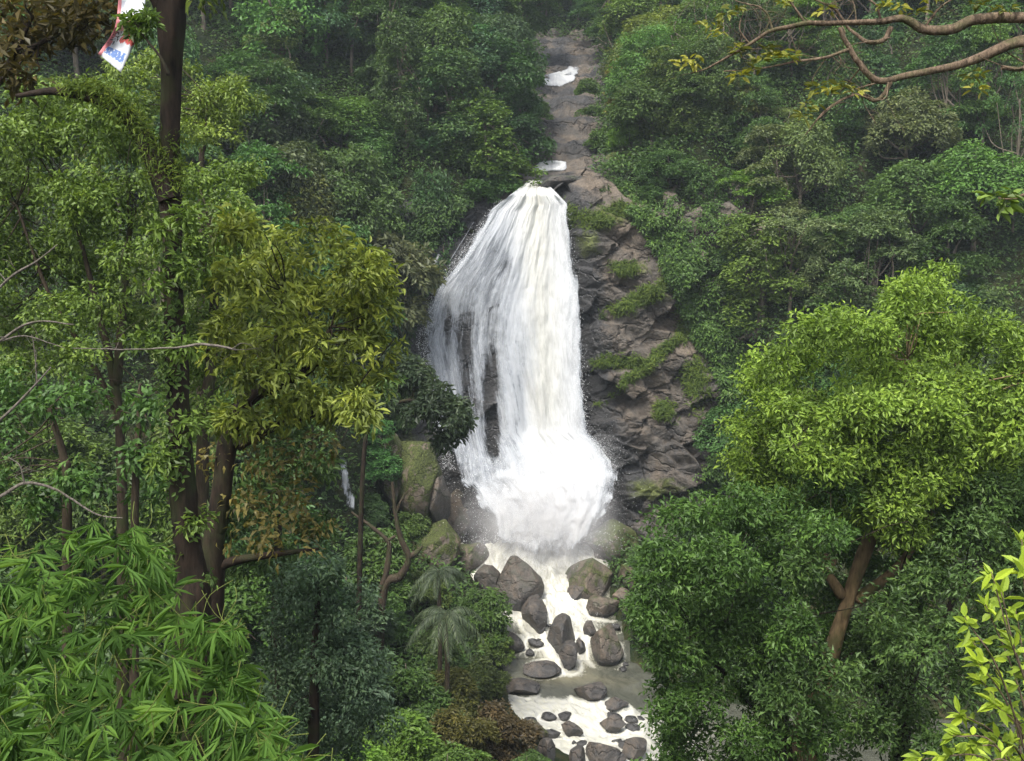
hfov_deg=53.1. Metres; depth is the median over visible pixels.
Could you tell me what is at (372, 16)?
forest tree
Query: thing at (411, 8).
forest tree
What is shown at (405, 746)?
shrub
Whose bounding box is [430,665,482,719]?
shrub
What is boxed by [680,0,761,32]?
forest tree
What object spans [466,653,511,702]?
shrub
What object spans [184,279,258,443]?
forest tree
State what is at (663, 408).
ledge grass
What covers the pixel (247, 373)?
forest tree
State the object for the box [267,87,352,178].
forest tree
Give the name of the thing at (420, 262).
forest tree
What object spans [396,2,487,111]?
forest tree
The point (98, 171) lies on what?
forest tree
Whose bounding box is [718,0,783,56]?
forest tree
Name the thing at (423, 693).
shrub
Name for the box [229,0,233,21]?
forest tree
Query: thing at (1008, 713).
leafy shrub
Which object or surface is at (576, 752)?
boulder
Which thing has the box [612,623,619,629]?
river stone
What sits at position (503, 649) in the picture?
shrub
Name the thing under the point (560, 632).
boulder
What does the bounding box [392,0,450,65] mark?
forest tree
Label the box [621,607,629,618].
boulder
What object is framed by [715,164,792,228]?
forest tree
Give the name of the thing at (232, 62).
forest tree
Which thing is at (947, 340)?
forest tree
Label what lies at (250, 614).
forest tree
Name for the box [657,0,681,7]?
forest tree
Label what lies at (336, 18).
forest tree
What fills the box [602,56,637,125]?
forest tree
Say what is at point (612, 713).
river stone
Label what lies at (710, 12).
forest tree
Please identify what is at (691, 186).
forest tree
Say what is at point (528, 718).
river stone
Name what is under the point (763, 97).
forest tree
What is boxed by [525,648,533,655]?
river stone
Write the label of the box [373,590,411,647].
shrub
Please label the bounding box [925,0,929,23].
forest tree
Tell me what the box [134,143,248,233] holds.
forest tree
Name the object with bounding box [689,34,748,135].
forest tree
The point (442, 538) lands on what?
boulder
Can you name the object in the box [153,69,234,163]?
forest tree
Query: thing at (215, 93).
feathery tree
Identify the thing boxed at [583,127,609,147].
shrub
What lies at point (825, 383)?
forest tree
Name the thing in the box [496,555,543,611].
boulder
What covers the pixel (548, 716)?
river stone
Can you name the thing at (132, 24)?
leafy sprig
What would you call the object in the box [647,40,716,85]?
forest tree
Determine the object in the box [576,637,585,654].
boulder
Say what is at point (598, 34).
forest tree
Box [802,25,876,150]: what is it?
forest tree
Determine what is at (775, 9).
forest tree
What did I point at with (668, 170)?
forest tree
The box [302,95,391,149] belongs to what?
forest tree
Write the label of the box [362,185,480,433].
tree
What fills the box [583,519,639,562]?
boulder
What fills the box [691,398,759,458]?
forest tree
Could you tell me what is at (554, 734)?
river stone
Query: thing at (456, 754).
shrub
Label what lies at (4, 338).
bare branches
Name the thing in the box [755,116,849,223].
forest tree
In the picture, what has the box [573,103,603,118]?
shrub
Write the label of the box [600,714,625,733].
boulder
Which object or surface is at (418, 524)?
shrub
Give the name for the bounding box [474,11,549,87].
forest tree
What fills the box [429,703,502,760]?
shrub
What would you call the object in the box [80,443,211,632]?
forest tree
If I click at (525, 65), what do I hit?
forest tree
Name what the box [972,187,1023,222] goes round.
hanging sprig
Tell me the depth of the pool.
108.48 m
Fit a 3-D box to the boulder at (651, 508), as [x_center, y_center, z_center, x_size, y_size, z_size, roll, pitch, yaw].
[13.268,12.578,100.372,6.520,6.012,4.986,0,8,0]
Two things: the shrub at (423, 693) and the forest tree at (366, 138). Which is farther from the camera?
the forest tree at (366, 138)
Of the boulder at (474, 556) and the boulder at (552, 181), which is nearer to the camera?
the boulder at (474, 556)
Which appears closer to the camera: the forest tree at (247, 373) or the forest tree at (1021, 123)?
the forest tree at (247, 373)
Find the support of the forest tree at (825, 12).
on the terrain at (332, 502)
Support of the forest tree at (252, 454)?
on the terrain at (332, 502)
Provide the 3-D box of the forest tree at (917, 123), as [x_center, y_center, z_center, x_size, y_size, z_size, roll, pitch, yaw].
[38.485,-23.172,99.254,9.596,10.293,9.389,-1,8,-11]
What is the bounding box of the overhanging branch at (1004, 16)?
[660,0,1023,161]
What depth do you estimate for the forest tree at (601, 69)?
117.88 m
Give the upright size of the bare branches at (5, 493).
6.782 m
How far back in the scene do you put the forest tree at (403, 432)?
98.90 m
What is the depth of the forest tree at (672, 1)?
124.37 m
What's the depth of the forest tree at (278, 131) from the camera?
94.61 m
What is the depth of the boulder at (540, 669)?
82.25 m
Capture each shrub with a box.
[252,610,397,736]
[323,741,391,760]
[333,577,399,643]
[335,528,420,608]
[358,418,404,487]
[359,706,443,760]
[363,491,390,528]
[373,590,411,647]
[376,663,455,720]
[392,511,432,549]
[404,570,454,608]
[409,628,463,671]
[424,740,495,760]
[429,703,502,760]
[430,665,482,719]
[450,586,514,653]
[464,628,515,665]
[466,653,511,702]
[466,698,543,760]
[510,749,551,760]
[529,98,553,119]
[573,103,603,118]
[574,77,603,95]
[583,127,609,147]
[618,591,664,636]
[626,538,677,585]
[635,175,669,200]
[670,520,750,563]
[900,528,1023,760]
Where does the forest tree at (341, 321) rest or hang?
on the terrain at (332, 502)
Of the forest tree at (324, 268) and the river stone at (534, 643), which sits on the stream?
the river stone at (534, 643)
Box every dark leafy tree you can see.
[623,448,970,760]
[745,418,1023,760]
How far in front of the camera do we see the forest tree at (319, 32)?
103.82 m
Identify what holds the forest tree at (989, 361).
on the terrain at (332, 502)
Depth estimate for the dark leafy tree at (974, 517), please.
27.54 m
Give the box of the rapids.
[545,66,577,86]
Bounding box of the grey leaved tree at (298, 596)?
[226,539,407,760]
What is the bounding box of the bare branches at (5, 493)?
[0,444,122,517]
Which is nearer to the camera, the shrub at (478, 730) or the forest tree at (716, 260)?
the shrub at (478, 730)
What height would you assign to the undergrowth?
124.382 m
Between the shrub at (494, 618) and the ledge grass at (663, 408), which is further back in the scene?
the ledge grass at (663, 408)
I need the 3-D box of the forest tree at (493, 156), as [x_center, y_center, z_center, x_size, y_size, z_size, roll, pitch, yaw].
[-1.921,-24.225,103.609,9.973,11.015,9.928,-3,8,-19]
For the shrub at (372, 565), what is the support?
on the terrain at (332, 502)
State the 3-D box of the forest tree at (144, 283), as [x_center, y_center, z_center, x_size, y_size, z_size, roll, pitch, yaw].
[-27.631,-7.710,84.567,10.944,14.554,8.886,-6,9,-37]
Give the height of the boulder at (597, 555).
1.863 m
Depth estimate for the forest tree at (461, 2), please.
121.41 m
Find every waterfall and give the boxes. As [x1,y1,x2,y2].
[340,460,353,507]
[427,180,616,552]
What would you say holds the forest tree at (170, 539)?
on the terrain at (332, 502)
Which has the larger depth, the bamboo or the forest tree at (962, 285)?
the forest tree at (962, 285)
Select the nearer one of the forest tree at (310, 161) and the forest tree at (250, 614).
the forest tree at (250, 614)
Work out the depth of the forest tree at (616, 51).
112.89 m
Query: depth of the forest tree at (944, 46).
98.41 m
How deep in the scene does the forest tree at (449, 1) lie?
114.39 m
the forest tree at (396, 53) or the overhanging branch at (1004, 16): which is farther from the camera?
the forest tree at (396, 53)
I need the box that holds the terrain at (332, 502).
[0,0,1023,760]
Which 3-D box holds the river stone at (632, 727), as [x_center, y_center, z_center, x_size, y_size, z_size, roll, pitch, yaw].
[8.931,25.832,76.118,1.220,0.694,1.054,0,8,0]
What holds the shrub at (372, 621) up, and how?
on the terrain at (332, 502)
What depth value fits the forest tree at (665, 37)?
106.79 m
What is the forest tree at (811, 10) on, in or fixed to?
on the terrain at (332, 502)
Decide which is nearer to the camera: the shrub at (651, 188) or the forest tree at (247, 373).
the forest tree at (247, 373)
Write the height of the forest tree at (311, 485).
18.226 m
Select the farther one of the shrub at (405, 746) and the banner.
the shrub at (405, 746)
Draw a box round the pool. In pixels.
[535,160,566,170]
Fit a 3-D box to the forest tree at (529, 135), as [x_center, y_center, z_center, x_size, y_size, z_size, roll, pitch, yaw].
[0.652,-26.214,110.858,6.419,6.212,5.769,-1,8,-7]
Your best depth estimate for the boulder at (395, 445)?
93.51 m
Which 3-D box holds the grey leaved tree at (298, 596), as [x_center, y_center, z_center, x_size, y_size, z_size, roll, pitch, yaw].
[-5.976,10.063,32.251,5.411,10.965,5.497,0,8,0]
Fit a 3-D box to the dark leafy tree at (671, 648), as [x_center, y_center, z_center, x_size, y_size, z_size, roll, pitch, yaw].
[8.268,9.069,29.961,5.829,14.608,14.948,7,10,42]
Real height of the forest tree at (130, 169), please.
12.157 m
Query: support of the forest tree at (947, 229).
on the terrain at (332, 502)
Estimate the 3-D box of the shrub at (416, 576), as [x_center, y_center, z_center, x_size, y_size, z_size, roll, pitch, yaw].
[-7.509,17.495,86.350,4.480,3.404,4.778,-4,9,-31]
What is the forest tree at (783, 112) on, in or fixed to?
on the terrain at (332, 502)
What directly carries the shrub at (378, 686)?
on the terrain at (332, 502)
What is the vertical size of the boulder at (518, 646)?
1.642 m
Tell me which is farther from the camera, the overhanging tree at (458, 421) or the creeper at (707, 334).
the creeper at (707, 334)
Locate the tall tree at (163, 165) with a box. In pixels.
[15,0,227,760]
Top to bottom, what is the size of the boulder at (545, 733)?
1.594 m
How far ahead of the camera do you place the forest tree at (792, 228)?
92.88 m
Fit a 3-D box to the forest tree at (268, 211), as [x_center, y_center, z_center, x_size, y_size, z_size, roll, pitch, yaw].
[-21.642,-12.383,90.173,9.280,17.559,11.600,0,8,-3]
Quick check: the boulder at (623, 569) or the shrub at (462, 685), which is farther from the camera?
the boulder at (623, 569)
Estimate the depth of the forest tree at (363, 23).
114.94 m
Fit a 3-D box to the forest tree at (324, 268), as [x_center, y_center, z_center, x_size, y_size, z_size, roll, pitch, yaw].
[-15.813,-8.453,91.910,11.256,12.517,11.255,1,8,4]
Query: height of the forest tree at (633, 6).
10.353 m
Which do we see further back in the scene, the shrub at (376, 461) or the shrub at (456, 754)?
the shrub at (376, 461)
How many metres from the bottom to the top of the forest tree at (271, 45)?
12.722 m
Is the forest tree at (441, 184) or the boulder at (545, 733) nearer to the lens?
the boulder at (545, 733)
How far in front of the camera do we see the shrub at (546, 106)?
121.35 m
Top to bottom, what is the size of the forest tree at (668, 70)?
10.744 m
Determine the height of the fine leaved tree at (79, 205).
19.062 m
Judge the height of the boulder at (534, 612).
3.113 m
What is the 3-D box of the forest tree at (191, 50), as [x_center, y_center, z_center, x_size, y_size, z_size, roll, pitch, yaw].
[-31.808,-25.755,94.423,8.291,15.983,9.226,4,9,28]
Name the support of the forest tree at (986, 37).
on the terrain at (332, 502)
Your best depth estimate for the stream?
81.94 m
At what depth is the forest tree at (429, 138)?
101.57 m
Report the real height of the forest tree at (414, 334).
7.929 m
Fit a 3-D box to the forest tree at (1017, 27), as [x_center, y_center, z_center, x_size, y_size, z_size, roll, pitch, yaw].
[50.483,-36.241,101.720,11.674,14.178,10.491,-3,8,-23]
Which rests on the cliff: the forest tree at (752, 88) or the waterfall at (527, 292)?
the waterfall at (527, 292)
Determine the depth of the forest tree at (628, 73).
107.45 m
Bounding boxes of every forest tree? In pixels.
[0,0,145,81]
[0,355,54,569]
[0,414,116,574]
[24,428,170,584]
[68,0,156,75]
[70,105,205,233]
[72,85,153,225]
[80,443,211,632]
[104,201,225,333]
[120,25,213,124]
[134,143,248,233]
[139,517,225,653]
[149,289,234,460]
[152,518,269,637]
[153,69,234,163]
[181,68,319,162]
[182,195,286,268]
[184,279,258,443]
[194,331,280,471]
[201,5,206,29]
[202,47,279,153]
[209,383,338,492]
[216,355,322,465]
[222,138,313,321]
[223,58,316,162]
[224,561,327,675]
[228,139,352,223]
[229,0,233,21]
[230,0,330,69]
[242,5,318,109]
[246,486,352,674]
[259,297,339,495]
[264,69,341,162]
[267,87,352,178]
[269,166,359,265]
[289,0,367,73]
[291,216,396,345]
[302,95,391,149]
[304,0,391,82]
[310,141,407,240]
[312,267,407,368]
[328,15,369,39]
[337,218,448,347]
[342,118,406,206]
[343,1,390,43]
[345,1,393,34]
[353,0,440,101]
[370,10,430,153]
[377,0,462,35]
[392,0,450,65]
[393,314,427,354]
[395,47,479,156]
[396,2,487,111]
[396,396,425,440]
[409,165,466,318]
[410,25,517,98]
[412,44,494,164]
[425,0,478,28]
[448,0,482,17]
[448,84,547,185]
[450,11,498,28]
[455,0,513,17]
[462,164,525,203]
[467,23,544,88]
[467,30,556,172]
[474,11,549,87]
[480,0,522,18]
[481,0,543,41]
[487,80,544,135]
[508,115,543,155]
[560,0,579,24]
[567,0,606,43]
[579,0,620,53]
[587,6,650,48]
[597,0,673,38]
[597,27,640,81]
[602,33,671,121]
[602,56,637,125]
[602,70,688,150]
[605,18,683,85]
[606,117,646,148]
[613,4,716,49]
[614,16,702,70]
[631,149,708,189]
[634,44,723,148]
[647,0,683,8]
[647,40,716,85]
[656,42,725,132]
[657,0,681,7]
[664,2,745,64]
[665,5,740,57]
[674,0,765,65]
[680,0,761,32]
[680,163,736,218]
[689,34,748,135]
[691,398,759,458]
[702,242,772,288]
[708,77,779,127]
[713,212,811,330]
[715,0,791,74]
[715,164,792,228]
[717,0,814,55]
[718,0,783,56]
[723,71,785,166]
[724,521,784,610]
[726,523,799,611]
[730,123,819,217]
[742,106,801,126]
[744,0,826,51]
[745,206,850,317]
[747,0,843,85]
[747,384,826,459]
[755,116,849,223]
[780,215,854,339]
[787,345,875,415]
[800,211,886,329]
[801,0,847,40]
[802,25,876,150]
[814,0,860,39]
[814,155,844,210]
[824,201,910,283]
[826,204,932,358]
[835,0,915,133]
[857,0,878,34]
[861,158,982,266]
[862,86,964,189]
[873,298,930,436]
[894,195,1003,295]
[899,20,996,168]
[912,138,1023,251]
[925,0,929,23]
[928,296,978,370]
[935,272,1004,364]
[946,308,1023,534]
[947,283,1015,385]
[950,23,1023,150]
[959,0,1023,80]
[974,71,1023,232]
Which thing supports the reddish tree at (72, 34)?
on the terrain at (332, 502)
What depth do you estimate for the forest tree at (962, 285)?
88.25 m
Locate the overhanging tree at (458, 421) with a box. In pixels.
[356,343,478,631]
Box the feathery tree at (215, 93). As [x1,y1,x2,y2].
[88,44,274,400]
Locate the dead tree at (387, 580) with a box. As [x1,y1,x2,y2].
[351,482,426,651]
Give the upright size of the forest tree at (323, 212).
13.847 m
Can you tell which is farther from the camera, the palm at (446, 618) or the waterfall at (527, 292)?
the waterfall at (527, 292)
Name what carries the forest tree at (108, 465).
on the terrain at (332, 502)
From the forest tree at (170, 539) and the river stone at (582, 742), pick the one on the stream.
the river stone at (582, 742)
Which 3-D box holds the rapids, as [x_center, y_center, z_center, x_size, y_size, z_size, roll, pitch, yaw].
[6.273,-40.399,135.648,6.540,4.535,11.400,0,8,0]
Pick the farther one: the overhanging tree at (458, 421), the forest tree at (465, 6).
the forest tree at (465, 6)
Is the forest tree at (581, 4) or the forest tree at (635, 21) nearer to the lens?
the forest tree at (635, 21)
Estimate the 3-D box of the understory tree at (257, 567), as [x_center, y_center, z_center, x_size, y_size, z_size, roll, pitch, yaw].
[-6.994,7.923,34.393,7.044,16.849,5.628,0,8,0]
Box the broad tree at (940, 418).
[713,257,1023,760]
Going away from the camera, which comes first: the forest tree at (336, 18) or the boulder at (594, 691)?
the boulder at (594, 691)
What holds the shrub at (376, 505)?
on the terrain at (332, 502)
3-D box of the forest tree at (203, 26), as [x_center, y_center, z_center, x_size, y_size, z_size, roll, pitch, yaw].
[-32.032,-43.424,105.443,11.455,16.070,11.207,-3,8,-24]
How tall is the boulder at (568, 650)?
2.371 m
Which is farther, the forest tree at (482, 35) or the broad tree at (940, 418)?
the forest tree at (482, 35)
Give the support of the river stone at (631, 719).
on the stream
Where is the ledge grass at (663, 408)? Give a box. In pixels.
[562,195,716,425]
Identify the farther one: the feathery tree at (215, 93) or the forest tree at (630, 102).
the forest tree at (630, 102)
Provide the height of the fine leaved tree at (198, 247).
18.915 m
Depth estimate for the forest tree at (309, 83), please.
99.83 m
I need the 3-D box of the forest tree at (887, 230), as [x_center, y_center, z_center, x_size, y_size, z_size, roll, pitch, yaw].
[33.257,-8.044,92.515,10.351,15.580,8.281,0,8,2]
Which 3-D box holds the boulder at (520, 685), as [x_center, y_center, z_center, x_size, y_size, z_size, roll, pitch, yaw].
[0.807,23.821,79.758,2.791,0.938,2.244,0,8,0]
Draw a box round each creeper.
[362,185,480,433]
[606,176,759,498]
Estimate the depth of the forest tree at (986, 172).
92.17 m
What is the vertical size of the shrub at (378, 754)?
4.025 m
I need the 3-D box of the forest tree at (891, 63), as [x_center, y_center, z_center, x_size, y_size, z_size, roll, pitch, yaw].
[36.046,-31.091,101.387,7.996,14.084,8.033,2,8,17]
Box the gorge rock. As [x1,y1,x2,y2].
[457,25,642,233]
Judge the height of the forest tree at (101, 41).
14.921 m
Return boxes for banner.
[98,0,144,71]
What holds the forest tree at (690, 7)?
on the terrain at (332, 502)
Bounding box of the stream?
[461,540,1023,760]
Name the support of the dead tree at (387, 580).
on the terrain at (332, 502)
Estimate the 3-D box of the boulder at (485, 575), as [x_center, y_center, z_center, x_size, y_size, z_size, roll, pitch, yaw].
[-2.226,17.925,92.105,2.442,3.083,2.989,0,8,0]
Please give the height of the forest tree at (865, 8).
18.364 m
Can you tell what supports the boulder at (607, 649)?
on the terrain at (332, 502)
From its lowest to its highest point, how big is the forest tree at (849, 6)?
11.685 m
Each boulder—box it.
[378,432,400,505]
[397,441,441,518]
[408,519,460,568]
[429,476,450,521]
[431,489,469,542]
[456,543,488,573]
[474,564,499,592]
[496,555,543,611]
[505,677,539,693]
[506,631,524,652]
[519,719,548,740]
[521,594,547,633]
[523,660,561,678]
[537,737,555,760]
[538,175,584,188]
[547,613,574,654]
[559,640,577,670]
[561,721,583,736]
[565,557,613,598]
[567,585,583,599]
[569,745,585,760]
[574,682,606,700]
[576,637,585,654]
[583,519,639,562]
[583,620,596,636]
[585,742,626,760]
[586,595,619,617]
[590,623,623,666]
[593,550,604,559]
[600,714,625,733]
[605,697,628,711]
[612,587,631,601]
[618,564,638,589]
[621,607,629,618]
[622,737,646,760]
[640,499,657,518]
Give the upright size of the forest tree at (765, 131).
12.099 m
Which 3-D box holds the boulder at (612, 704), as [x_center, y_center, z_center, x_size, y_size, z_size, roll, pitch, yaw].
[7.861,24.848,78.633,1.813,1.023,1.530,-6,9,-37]
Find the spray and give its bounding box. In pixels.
[415,200,631,625]
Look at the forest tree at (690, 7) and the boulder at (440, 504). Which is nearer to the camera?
the boulder at (440, 504)
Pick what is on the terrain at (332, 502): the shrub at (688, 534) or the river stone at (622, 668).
the shrub at (688, 534)
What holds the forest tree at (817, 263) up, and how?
on the terrain at (332, 502)
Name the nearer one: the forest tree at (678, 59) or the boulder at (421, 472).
the boulder at (421, 472)
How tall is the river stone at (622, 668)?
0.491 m
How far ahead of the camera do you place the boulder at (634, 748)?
71.86 m
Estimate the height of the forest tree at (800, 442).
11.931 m
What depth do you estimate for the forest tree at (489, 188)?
100.71 m
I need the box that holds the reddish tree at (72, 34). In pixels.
[0,0,141,107]
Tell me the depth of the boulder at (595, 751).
70.82 m
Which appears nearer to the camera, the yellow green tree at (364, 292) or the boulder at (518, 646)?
the yellow green tree at (364, 292)
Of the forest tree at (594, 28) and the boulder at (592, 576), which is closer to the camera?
the boulder at (592, 576)
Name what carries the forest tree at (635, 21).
on the terrain at (332, 502)
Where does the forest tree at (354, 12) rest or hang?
on the terrain at (332, 502)
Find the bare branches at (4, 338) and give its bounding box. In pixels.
[0,244,268,420]
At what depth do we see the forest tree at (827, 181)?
99.07 m
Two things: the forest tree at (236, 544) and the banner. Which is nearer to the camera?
the banner
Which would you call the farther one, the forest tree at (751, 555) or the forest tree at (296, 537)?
the forest tree at (751, 555)
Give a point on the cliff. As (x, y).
(662, 458)
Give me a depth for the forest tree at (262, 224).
86.55 m
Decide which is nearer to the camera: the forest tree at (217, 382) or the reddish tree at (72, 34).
the reddish tree at (72, 34)
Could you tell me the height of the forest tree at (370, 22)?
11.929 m
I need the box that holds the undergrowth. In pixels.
[0,0,1023,760]
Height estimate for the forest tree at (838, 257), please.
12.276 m
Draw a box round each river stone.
[524,717,536,720]
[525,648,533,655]
[528,638,543,647]
[541,711,556,720]
[546,729,560,738]
[558,711,571,720]
[576,740,586,745]
[607,712,622,718]
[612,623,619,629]
[618,740,624,748]
[619,666,626,671]
[624,715,637,722]
[624,723,639,731]
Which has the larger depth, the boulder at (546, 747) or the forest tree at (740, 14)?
the forest tree at (740, 14)
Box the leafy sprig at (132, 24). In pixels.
[111,2,169,75]
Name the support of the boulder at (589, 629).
in the stream
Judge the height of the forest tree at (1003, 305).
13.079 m
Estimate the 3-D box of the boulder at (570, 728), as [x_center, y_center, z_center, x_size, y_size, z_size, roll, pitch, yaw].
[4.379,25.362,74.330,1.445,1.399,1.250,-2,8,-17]
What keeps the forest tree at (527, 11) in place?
on the terrain at (332, 502)
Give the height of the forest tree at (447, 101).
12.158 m
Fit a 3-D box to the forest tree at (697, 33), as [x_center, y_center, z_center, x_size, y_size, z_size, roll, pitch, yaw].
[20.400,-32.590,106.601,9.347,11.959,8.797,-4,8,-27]
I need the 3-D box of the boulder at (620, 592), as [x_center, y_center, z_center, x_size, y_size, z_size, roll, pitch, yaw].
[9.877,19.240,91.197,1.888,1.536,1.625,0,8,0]
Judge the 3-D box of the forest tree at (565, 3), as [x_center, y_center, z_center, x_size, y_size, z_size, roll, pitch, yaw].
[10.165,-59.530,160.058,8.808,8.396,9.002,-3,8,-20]
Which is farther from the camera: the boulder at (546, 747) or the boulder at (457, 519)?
the boulder at (457, 519)
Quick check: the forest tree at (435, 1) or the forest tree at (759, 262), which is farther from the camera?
the forest tree at (435, 1)
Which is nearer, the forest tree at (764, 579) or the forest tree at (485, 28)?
the forest tree at (764, 579)
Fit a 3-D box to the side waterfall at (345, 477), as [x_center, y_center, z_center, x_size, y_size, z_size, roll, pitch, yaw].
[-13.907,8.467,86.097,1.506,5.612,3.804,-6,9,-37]
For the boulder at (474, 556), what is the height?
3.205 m
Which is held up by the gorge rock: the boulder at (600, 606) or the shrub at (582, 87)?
the shrub at (582, 87)
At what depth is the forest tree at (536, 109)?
106.97 m
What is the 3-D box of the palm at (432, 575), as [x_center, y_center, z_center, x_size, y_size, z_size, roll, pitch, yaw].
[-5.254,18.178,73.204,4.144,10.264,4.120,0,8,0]
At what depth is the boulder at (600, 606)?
89.47 m
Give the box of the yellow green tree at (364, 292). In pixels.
[194,200,409,760]
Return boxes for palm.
[404,606,486,702]
[408,566,466,685]
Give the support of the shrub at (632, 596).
on the terrain at (332, 502)
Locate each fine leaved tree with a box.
[0,67,199,760]
[138,153,288,543]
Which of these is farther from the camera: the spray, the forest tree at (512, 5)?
the forest tree at (512, 5)
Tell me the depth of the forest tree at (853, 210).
94.95 m
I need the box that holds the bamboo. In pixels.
[0,501,332,760]
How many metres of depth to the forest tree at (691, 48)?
100.58 m
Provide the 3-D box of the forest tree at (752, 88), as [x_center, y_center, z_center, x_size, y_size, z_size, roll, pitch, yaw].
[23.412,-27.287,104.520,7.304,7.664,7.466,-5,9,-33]
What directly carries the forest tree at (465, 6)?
on the terrain at (332, 502)
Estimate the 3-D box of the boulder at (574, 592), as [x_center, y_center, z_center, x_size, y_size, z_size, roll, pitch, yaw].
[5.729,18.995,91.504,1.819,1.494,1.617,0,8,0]
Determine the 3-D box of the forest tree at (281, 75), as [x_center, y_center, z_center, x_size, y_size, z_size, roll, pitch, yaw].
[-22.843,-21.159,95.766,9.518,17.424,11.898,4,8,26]
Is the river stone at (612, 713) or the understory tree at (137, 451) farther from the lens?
the river stone at (612, 713)
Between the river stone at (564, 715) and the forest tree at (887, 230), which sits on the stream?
the river stone at (564, 715)
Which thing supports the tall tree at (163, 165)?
on the terrain at (332, 502)
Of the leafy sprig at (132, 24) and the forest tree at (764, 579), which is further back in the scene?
the forest tree at (764, 579)
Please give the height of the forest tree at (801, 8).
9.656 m
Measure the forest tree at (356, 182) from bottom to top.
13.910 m
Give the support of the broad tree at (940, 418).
on the terrain at (332, 502)
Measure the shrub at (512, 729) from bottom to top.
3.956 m
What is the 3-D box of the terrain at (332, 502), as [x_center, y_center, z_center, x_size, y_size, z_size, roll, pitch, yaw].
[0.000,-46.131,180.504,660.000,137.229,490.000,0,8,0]
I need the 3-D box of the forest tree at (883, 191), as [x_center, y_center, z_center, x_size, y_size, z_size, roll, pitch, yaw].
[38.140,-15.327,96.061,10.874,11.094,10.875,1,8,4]
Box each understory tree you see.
[0,356,168,760]
[209,365,408,735]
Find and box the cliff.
[356,168,777,544]
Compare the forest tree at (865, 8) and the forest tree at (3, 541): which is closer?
the forest tree at (3, 541)
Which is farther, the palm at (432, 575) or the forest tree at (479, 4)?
the forest tree at (479, 4)
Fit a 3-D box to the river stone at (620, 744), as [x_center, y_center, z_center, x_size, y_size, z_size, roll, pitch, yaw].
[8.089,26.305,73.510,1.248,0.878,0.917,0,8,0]
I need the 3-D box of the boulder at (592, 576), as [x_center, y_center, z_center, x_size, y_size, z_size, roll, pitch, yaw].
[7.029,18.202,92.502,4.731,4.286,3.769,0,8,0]
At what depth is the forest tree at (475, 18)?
115.28 m
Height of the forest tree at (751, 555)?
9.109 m
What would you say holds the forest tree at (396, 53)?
on the terrain at (332, 502)
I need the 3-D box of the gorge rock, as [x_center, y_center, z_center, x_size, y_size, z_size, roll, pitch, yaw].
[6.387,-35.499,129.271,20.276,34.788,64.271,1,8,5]
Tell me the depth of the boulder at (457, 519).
99.86 m
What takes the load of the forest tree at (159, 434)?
on the terrain at (332, 502)
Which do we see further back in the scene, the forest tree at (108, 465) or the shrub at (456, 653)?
the shrub at (456, 653)
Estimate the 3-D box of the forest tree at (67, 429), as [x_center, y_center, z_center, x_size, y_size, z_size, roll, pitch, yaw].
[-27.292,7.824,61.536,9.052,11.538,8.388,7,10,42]
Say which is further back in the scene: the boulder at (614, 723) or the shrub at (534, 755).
the boulder at (614, 723)
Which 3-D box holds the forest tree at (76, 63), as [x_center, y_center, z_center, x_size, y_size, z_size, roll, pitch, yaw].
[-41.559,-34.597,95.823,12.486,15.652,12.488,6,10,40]
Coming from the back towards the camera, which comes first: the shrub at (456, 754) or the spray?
the spray
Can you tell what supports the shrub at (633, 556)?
on the terrain at (332, 502)
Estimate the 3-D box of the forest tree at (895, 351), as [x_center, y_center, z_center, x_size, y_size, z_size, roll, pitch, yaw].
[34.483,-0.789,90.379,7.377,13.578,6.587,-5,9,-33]

